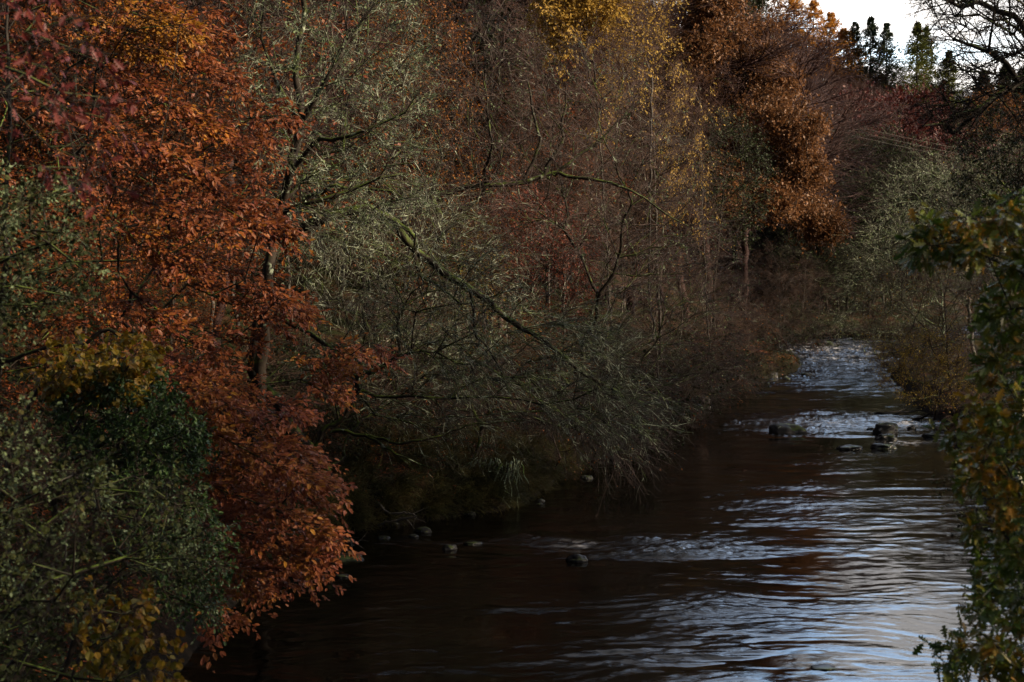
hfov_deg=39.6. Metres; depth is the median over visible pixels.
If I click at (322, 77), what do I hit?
bare beech tree
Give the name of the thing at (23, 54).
beech tree
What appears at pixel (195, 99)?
bare birch tree
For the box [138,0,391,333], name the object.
bare birch tree
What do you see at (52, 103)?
copper beech tree
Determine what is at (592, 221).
bare birch tree
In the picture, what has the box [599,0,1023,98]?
sky
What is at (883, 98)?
bare beech tree
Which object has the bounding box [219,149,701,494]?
lichen oak tree
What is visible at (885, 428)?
boulder
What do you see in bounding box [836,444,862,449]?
boulder
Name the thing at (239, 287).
bare birch tree
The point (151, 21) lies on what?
beech tree
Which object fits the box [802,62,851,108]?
bare beech tree
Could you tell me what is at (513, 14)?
bare beech tree
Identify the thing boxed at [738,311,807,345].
bramble bush
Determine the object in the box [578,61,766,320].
bare birch tree
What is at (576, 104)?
sycamore tree
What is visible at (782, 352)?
bramble bush
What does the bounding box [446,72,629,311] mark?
bare birch tree
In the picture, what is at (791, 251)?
sycamore tree
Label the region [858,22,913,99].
spruce tree
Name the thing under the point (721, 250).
bare beech tree
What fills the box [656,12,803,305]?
bare beech tree
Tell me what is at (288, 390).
bramble bush
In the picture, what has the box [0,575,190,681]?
hazel bush
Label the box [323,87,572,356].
beech tree
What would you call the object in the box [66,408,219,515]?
bramble bush
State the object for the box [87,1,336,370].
bare birch tree
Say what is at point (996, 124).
hornbeam tree
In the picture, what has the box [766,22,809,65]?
bare beech tree
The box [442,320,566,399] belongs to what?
bramble bush
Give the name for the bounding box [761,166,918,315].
sycamore tree
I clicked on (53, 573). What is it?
hawthorn tree
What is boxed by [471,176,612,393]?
beech tree
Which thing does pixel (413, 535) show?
stone
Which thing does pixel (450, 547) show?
boulder
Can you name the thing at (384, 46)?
sycamore tree
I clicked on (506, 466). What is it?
exposed roots
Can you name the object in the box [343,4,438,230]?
bare birch tree
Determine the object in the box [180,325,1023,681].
water
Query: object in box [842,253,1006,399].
bush
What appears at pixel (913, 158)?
sycamore tree
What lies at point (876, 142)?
sycamore tree
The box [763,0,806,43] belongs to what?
larch tree
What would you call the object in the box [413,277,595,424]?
tree
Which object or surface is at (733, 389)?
bramble bush
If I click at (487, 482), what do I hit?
bank grass
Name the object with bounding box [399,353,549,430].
bramble bush
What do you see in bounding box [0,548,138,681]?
bramble bush
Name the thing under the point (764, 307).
bramble bush
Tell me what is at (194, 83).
bare birch tree
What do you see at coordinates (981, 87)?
spruce tree
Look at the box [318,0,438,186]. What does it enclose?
bare beech tree
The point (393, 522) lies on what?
stone
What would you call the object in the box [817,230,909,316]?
sycamore tree
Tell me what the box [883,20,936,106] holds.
cypress tree
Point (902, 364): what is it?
willow bush
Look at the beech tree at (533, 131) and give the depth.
72.73 m
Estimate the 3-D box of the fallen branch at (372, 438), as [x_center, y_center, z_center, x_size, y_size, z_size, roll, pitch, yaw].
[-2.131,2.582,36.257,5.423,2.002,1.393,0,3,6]
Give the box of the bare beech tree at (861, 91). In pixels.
[835,80,890,114]
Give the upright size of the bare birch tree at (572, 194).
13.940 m
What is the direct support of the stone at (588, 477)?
on the water
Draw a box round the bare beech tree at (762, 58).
[495,0,832,311]
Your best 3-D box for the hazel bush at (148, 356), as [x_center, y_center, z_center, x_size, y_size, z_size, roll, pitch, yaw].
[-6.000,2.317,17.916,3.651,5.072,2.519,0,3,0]
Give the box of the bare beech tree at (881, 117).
[671,11,924,328]
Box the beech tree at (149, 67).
[0,0,320,344]
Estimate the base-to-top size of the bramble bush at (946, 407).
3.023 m
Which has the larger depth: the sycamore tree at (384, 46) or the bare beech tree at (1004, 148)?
the bare beech tree at (1004, 148)
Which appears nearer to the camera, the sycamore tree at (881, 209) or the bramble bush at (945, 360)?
the bramble bush at (945, 360)
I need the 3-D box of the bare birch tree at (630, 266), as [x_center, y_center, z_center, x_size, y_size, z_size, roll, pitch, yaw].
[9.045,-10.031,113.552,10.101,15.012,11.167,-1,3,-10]
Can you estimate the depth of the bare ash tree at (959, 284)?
91.71 m
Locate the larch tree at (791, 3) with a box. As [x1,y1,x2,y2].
[775,0,841,63]
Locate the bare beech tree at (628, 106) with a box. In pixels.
[437,0,764,291]
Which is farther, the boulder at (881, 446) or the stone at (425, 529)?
the boulder at (881, 446)
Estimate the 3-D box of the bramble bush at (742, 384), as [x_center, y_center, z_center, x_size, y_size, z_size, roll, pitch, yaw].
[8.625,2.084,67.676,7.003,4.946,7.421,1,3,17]
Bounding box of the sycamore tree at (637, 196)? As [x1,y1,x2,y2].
[541,109,706,307]
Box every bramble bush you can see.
[0,333,136,513]
[0,398,174,526]
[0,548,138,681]
[2,494,175,612]
[6,332,279,501]
[6,404,228,536]
[20,433,218,562]
[32,333,244,447]
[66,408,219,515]
[149,401,306,512]
[171,332,343,445]
[211,388,355,486]
[216,315,378,435]
[264,371,406,472]
[268,395,378,472]
[309,308,478,405]
[361,359,503,446]
[372,343,526,427]
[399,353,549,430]
[413,329,603,426]
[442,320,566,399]
[484,388,619,483]
[510,372,683,469]
[513,347,621,420]
[521,337,650,402]
[522,295,642,366]
[525,349,706,448]
[569,300,672,360]
[577,332,675,381]
[587,345,737,436]
[616,324,700,376]
[617,341,745,421]
[628,347,678,377]
[638,335,761,410]
[640,287,719,349]
[646,300,763,359]
[648,326,734,369]
[668,331,770,398]
[680,331,789,390]
[701,327,803,384]
[702,298,791,353]
[721,337,762,356]
[725,300,835,354]
[728,295,788,320]
[735,314,781,343]
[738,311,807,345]
[751,315,812,350]
[761,296,855,346]
[799,311,850,335]
[831,302,853,315]
[881,310,953,350]
[889,325,971,362]
[890,316,975,369]
[891,314,944,343]
[906,333,987,385]
[907,305,966,336]
[925,446,1023,527]
[930,375,1023,449]
[952,361,1023,409]
[954,314,1023,363]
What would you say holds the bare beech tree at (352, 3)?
on the ground at (188, 637)
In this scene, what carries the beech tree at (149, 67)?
on the ground at (188, 637)
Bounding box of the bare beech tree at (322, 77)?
[199,0,406,289]
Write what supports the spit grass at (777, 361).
on the ground at (188, 637)
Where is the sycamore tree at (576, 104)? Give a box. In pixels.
[418,52,644,273]
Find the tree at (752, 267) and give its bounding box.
[709,240,792,339]
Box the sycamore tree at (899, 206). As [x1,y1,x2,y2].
[832,162,971,312]
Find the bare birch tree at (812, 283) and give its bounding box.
[772,257,842,337]
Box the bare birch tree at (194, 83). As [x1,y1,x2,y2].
[86,0,267,272]
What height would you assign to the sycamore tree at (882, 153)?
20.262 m
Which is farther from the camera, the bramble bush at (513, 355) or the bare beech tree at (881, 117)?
the bare beech tree at (881, 117)
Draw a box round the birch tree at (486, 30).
[386,0,567,360]
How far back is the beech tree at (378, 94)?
75.77 m
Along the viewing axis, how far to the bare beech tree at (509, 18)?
97.28 m
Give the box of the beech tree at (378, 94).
[278,1,438,265]
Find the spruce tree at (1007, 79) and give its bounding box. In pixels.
[992,64,1021,130]
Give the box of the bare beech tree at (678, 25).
[471,0,775,303]
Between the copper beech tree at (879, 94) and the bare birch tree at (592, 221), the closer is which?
the bare birch tree at (592, 221)
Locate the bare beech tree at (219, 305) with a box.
[34,0,431,353]
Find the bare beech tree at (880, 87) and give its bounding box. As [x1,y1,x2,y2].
[847,68,894,108]
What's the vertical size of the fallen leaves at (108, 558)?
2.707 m
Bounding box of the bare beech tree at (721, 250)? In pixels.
[711,225,763,272]
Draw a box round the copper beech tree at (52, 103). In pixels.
[0,0,151,218]
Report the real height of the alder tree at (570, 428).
7.583 m
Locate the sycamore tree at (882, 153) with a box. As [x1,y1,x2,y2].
[827,122,981,304]
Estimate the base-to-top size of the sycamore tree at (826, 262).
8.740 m
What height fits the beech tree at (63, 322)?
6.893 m
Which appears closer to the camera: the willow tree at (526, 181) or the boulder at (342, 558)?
the boulder at (342, 558)
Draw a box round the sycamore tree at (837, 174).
[755,127,908,239]
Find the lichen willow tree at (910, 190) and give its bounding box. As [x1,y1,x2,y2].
[809,123,1023,358]
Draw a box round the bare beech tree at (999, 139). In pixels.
[967,121,1013,161]
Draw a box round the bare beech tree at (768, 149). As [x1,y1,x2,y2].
[608,15,852,316]
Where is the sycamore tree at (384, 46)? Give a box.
[221,0,453,247]
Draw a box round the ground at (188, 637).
[0,161,1023,681]
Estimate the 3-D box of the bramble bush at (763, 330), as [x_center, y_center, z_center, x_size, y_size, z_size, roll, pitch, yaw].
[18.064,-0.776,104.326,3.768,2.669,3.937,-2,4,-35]
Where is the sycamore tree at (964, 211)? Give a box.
[909,152,1023,311]
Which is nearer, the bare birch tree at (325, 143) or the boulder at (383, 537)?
the boulder at (383, 537)
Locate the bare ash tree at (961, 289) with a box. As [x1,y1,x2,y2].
[942,252,1017,337]
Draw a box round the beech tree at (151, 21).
[0,0,214,172]
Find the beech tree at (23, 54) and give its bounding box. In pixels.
[0,0,149,211]
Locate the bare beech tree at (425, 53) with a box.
[342,0,505,207]
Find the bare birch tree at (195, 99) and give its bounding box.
[0,0,310,343]
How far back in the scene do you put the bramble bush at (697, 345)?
78.12 m
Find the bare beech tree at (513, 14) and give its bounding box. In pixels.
[349,0,719,156]
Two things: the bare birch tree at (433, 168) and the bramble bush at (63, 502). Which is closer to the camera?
the bramble bush at (63, 502)
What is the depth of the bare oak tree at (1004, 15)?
29.51 m
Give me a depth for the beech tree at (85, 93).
39.90 m
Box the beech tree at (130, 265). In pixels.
[25,173,318,400]
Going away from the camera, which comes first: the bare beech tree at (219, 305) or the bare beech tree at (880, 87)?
the bare beech tree at (219, 305)
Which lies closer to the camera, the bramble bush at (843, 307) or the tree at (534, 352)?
the tree at (534, 352)
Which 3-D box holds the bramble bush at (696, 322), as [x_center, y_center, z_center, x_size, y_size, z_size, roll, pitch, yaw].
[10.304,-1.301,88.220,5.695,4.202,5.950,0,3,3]
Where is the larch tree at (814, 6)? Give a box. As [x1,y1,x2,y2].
[782,0,861,78]
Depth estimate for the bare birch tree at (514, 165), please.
70.88 m
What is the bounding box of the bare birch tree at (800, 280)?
[735,238,828,348]
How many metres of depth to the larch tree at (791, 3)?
242.26 m
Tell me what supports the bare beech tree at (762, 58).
on the ground at (188, 637)
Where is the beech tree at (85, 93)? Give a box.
[0,0,294,350]
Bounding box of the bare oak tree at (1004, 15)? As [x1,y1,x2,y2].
[890,0,1023,158]
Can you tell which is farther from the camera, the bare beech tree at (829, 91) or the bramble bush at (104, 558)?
the bare beech tree at (829, 91)
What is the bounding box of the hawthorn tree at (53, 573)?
[0,385,217,681]
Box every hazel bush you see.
[0,326,172,510]
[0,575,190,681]
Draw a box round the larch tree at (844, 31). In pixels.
[815,26,872,104]
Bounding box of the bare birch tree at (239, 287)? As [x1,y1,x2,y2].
[175,1,374,288]
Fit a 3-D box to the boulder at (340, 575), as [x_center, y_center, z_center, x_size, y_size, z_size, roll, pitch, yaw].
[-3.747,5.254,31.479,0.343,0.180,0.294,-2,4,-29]
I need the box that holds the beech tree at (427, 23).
[336,0,490,388]
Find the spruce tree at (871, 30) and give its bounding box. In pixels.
[849,16,897,93]
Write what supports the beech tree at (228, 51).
on the ground at (188, 637)
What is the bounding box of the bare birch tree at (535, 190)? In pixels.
[414,76,611,334]
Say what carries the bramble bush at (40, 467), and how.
on the ground at (188, 637)
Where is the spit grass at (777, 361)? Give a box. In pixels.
[622,337,801,418]
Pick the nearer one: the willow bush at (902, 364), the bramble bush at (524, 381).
the bramble bush at (524, 381)
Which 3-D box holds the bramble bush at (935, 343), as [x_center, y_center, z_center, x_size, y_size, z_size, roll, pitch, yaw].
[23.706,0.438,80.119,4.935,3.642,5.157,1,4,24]
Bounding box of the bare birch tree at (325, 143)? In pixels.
[188,7,406,321]
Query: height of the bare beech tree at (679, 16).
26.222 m
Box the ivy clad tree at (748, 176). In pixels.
[679,104,781,349]
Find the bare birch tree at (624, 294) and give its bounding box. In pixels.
[571,103,693,311]
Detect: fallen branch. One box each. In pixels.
[330,404,533,477]
[868,401,946,419]
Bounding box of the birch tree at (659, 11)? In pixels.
[576,0,696,422]
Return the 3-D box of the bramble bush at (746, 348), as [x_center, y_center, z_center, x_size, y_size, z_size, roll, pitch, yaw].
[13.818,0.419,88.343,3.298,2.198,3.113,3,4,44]
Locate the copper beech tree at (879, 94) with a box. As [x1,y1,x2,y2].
[802,86,984,164]
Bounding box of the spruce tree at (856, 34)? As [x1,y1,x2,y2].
[840,21,869,85]
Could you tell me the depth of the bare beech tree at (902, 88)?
231.77 m
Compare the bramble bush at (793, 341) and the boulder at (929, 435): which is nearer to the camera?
the boulder at (929, 435)
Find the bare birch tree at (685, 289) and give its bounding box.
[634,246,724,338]
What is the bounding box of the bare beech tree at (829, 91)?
[807,70,857,116]
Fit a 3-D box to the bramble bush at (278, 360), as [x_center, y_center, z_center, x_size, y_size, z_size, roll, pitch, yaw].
[-6.741,1.261,43.380,5.950,4.202,5.695,-1,3,-15]
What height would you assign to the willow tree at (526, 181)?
15.332 m
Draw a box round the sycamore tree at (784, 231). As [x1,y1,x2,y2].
[740,164,898,308]
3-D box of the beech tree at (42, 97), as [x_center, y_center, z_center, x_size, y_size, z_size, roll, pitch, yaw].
[-17.052,-8.791,49.854,11.891,13.465,11.426,1,3,10]
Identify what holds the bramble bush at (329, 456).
on the ground at (188, 637)
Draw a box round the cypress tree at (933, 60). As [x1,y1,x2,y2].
[899,26,960,104]
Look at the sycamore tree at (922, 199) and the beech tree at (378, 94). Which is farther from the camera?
the sycamore tree at (922, 199)
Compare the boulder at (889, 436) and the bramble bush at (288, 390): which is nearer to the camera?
the bramble bush at (288, 390)
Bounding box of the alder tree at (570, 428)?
[324,258,695,515]
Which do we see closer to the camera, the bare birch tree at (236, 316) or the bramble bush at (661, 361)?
the bare birch tree at (236, 316)
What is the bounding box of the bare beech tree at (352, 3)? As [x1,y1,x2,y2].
[205,0,393,292]
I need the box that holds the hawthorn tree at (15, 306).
[0,148,134,369]
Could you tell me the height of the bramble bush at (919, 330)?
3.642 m
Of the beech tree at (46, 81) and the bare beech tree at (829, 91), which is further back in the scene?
the bare beech tree at (829, 91)
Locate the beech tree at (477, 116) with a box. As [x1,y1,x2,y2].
[426,65,564,265]
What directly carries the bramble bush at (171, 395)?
on the ground at (188, 637)
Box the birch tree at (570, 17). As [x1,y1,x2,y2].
[518,0,642,380]
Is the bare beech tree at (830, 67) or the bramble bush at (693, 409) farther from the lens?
the bare beech tree at (830, 67)
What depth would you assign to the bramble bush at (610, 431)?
48.62 m
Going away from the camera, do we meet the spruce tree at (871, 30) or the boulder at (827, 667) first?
the boulder at (827, 667)
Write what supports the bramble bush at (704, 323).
on the ground at (188, 637)
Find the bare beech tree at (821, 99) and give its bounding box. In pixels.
[787,84,835,123]
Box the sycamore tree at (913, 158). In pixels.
[824,127,998,295]
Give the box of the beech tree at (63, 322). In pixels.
[0,201,172,436]
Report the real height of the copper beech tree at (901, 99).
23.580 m
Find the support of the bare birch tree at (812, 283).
on the ground at (188, 637)
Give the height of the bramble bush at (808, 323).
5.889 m
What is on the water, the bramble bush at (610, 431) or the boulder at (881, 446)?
the boulder at (881, 446)
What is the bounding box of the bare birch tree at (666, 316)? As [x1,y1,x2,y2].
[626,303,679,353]
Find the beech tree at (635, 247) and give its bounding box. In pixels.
[609,130,745,285]
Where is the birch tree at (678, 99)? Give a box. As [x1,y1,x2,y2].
[638,56,735,410]
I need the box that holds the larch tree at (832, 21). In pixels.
[799,11,869,90]
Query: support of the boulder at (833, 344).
on the ground at (188, 637)
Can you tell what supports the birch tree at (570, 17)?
on the ground at (188, 637)
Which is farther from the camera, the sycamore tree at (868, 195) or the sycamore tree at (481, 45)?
the sycamore tree at (868, 195)
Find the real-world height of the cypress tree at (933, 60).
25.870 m
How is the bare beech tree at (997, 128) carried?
on the ground at (188, 637)
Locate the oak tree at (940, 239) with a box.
[893,186,1023,681]
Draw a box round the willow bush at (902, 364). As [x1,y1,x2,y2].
[859,324,974,419]
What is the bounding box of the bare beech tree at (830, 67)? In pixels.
[807,51,848,87]
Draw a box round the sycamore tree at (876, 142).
[754,116,939,292]
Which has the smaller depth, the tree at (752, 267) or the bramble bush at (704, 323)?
the bramble bush at (704, 323)
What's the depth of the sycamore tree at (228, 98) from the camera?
59.63 m
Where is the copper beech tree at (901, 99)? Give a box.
[794,74,1023,236]
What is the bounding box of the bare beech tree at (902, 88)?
[882,77,932,115]
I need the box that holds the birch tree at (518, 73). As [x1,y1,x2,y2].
[469,0,621,376]
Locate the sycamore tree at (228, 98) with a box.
[51,0,337,233]
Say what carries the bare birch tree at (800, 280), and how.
on the ground at (188, 637)
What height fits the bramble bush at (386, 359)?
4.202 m
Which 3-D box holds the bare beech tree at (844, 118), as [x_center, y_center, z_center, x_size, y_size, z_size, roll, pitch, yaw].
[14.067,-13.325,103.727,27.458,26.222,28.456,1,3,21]
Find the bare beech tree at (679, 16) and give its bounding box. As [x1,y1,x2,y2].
[383,0,744,281]
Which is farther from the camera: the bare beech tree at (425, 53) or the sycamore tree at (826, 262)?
the sycamore tree at (826, 262)
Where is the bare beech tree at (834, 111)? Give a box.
[822,95,846,119]
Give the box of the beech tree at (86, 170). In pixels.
[0,70,271,409]
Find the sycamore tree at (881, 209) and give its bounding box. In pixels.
[800,162,950,314]
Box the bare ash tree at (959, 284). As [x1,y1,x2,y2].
[904,195,1022,353]
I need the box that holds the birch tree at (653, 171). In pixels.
[560,0,742,366]
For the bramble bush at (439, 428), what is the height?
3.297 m
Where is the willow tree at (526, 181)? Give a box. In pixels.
[339,3,790,427]
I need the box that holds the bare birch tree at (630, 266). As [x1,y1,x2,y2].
[594,214,666,305]
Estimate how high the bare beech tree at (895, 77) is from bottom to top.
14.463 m
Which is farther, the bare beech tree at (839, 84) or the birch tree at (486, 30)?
the bare beech tree at (839, 84)
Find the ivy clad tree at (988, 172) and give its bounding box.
[940,91,1023,267]
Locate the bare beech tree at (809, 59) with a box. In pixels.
[783,43,827,81]
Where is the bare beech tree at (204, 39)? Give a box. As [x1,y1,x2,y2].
[5,0,286,287]
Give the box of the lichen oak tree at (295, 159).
[221,0,451,508]
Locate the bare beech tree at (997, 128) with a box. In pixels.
[958,103,1015,146]
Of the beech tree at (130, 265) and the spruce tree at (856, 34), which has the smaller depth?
the beech tree at (130, 265)
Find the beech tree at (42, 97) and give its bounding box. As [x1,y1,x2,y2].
[3,5,160,274]
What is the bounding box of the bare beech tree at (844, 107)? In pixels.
[829,94,863,116]
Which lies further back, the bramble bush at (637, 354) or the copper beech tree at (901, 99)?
the copper beech tree at (901, 99)
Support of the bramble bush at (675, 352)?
on the ground at (188, 637)
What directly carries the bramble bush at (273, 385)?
on the ground at (188, 637)
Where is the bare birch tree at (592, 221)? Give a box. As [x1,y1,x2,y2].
[487,123,642,328]
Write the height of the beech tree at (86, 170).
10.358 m
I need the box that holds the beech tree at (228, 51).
[0,0,408,352]
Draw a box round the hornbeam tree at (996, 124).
[956,81,1023,149]
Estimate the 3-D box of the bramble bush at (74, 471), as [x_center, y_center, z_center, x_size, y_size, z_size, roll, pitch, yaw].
[-8.368,3.022,31.699,5.836,4.122,6.184,0,3,3]
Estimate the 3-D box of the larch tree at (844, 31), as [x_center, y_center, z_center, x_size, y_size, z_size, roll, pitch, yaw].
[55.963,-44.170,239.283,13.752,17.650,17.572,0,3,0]
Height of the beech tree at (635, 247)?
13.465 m
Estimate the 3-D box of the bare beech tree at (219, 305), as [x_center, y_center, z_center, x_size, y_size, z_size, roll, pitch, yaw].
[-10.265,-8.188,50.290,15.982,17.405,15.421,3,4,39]
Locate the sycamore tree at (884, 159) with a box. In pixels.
[764,120,941,301]
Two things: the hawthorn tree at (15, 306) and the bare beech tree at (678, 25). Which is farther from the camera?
the bare beech tree at (678, 25)
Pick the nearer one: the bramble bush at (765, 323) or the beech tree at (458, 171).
the beech tree at (458, 171)
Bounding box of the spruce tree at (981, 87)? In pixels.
[969,73,1000,114]
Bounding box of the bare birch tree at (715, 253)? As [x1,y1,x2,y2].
[681,193,756,317]
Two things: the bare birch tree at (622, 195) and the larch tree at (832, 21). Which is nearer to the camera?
the bare birch tree at (622, 195)
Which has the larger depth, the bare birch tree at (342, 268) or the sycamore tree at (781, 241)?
the sycamore tree at (781, 241)
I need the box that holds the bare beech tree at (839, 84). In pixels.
[813,71,864,112]
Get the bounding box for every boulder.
[324,553,363,561]
[335,574,348,577]
[377,535,389,538]
[442,544,456,550]
[463,541,481,544]
[566,554,587,562]
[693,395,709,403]
[769,423,806,433]
[810,664,837,670]
[813,341,835,346]
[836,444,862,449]
[870,443,896,448]
[872,422,897,434]
[876,433,897,439]
[922,433,939,437]
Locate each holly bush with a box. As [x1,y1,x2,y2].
[9,357,221,681]
[52,466,243,681]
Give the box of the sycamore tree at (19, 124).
[0,0,224,246]
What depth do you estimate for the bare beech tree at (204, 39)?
51.95 m
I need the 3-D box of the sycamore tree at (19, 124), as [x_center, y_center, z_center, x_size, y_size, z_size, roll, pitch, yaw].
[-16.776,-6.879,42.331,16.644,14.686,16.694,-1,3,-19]
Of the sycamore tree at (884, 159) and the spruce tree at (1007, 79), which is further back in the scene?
the spruce tree at (1007, 79)
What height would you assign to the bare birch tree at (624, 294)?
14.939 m
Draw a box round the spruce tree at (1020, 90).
[1006,67,1023,122]
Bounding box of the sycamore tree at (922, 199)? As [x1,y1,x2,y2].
[840,149,999,315]
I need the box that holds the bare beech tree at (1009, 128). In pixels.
[972,106,1023,161]
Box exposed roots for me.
[465,455,528,508]
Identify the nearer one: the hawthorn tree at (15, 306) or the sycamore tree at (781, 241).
the hawthorn tree at (15, 306)
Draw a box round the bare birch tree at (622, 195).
[553,119,693,342]
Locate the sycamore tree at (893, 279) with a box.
[851,231,935,309]
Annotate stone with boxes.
[384,516,399,525]
[409,534,418,537]
[415,526,431,532]
[580,475,592,478]
[907,425,915,429]
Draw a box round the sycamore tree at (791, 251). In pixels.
[768,234,873,315]
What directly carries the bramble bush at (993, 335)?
on the ground at (188, 637)
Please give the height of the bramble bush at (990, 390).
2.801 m
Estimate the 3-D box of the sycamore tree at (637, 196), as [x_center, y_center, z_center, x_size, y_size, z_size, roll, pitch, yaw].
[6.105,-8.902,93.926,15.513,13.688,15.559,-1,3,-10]
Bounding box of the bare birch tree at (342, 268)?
[267,30,444,307]
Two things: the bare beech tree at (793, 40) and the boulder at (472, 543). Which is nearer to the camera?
the boulder at (472, 543)
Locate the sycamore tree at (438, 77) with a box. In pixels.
[333,5,550,223]
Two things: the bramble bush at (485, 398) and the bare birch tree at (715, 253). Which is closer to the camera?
the bramble bush at (485, 398)
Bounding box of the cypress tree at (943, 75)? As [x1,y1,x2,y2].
[922,51,975,134]
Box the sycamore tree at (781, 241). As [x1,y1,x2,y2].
[748,171,906,312]
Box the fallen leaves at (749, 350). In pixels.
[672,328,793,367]
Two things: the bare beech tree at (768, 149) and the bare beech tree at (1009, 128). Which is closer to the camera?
the bare beech tree at (768, 149)
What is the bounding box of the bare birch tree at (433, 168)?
[348,62,527,318]
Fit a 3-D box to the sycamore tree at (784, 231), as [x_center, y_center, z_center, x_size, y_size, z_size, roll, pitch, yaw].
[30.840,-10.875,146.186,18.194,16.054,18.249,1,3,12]
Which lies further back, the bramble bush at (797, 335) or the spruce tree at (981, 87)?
the spruce tree at (981, 87)
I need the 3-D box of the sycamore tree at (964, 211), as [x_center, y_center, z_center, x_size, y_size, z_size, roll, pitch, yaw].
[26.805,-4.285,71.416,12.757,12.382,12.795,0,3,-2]
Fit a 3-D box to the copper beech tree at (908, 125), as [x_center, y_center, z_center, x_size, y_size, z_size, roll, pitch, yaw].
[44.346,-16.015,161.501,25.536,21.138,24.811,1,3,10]
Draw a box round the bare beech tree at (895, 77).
[874,63,910,89]
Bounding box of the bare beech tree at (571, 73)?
[389,50,636,328]
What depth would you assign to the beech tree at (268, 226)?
23.22 m
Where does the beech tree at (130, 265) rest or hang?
on the ground at (188, 637)
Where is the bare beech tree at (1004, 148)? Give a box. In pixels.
[980,137,1022,186]
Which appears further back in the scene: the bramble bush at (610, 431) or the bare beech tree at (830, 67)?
the bare beech tree at (830, 67)
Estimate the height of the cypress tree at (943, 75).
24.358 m
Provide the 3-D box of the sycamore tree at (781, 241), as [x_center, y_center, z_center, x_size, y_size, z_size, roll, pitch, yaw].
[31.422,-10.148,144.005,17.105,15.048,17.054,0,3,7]
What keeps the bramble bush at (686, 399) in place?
on the ground at (188, 637)
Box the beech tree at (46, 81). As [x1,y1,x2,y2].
[0,0,253,353]
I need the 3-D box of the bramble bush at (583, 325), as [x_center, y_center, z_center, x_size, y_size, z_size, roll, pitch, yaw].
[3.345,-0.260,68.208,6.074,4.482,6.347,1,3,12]
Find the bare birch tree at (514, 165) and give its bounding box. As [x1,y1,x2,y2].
[375,64,602,329]
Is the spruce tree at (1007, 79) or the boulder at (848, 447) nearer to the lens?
the boulder at (848, 447)
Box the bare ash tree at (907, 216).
[864,152,935,302]
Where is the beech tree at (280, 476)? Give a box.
[22,332,413,672]
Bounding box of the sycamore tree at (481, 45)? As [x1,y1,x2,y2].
[208,0,576,318]
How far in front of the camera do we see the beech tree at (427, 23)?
52.48 m
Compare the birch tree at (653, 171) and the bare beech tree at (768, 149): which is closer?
the birch tree at (653, 171)
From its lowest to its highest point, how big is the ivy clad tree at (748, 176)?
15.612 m
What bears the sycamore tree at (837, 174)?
on the ground at (188, 637)
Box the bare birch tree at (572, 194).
[452,97,642,340]
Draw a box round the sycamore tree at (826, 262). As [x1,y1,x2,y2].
[790,239,883,317]
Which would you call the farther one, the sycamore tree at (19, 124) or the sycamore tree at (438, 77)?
the sycamore tree at (438, 77)
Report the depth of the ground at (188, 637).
54.35 m
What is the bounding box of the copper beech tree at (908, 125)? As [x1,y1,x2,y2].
[841,107,998,284]
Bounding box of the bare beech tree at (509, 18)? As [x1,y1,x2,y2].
[362,0,573,59]
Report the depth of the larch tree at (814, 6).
240.30 m
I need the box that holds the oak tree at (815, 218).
[653,0,855,340]
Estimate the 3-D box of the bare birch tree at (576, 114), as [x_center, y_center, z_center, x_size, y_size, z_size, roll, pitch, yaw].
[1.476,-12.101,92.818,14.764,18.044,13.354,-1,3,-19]
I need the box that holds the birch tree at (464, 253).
[378,188,522,411]
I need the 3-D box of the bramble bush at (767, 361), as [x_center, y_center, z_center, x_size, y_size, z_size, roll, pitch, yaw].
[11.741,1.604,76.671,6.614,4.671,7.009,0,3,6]
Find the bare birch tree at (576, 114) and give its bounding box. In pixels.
[467,33,646,291]
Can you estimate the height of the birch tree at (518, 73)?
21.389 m
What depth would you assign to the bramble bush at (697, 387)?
62.95 m
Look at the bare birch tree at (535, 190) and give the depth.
74.05 m
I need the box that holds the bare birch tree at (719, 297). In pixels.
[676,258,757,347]
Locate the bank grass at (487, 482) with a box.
[126,409,613,601]
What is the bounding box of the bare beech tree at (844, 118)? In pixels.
[574,0,890,333]
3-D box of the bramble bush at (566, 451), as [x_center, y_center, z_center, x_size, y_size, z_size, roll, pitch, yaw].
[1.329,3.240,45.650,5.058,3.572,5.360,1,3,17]
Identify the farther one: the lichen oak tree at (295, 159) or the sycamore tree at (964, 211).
the sycamore tree at (964, 211)
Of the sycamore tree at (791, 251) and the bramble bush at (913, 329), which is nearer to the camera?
the bramble bush at (913, 329)
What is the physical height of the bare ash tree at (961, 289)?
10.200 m
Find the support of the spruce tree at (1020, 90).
on the ground at (188, 637)
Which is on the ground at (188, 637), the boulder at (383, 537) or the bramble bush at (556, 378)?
the bramble bush at (556, 378)
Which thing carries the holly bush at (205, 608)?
on the ground at (188, 637)
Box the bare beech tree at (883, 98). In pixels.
[858,86,902,127]
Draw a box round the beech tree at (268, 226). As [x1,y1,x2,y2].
[0,0,332,389]
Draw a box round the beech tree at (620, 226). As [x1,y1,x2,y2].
[560,141,693,261]
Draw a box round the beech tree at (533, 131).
[351,18,643,329]
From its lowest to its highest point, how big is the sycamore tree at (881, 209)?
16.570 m

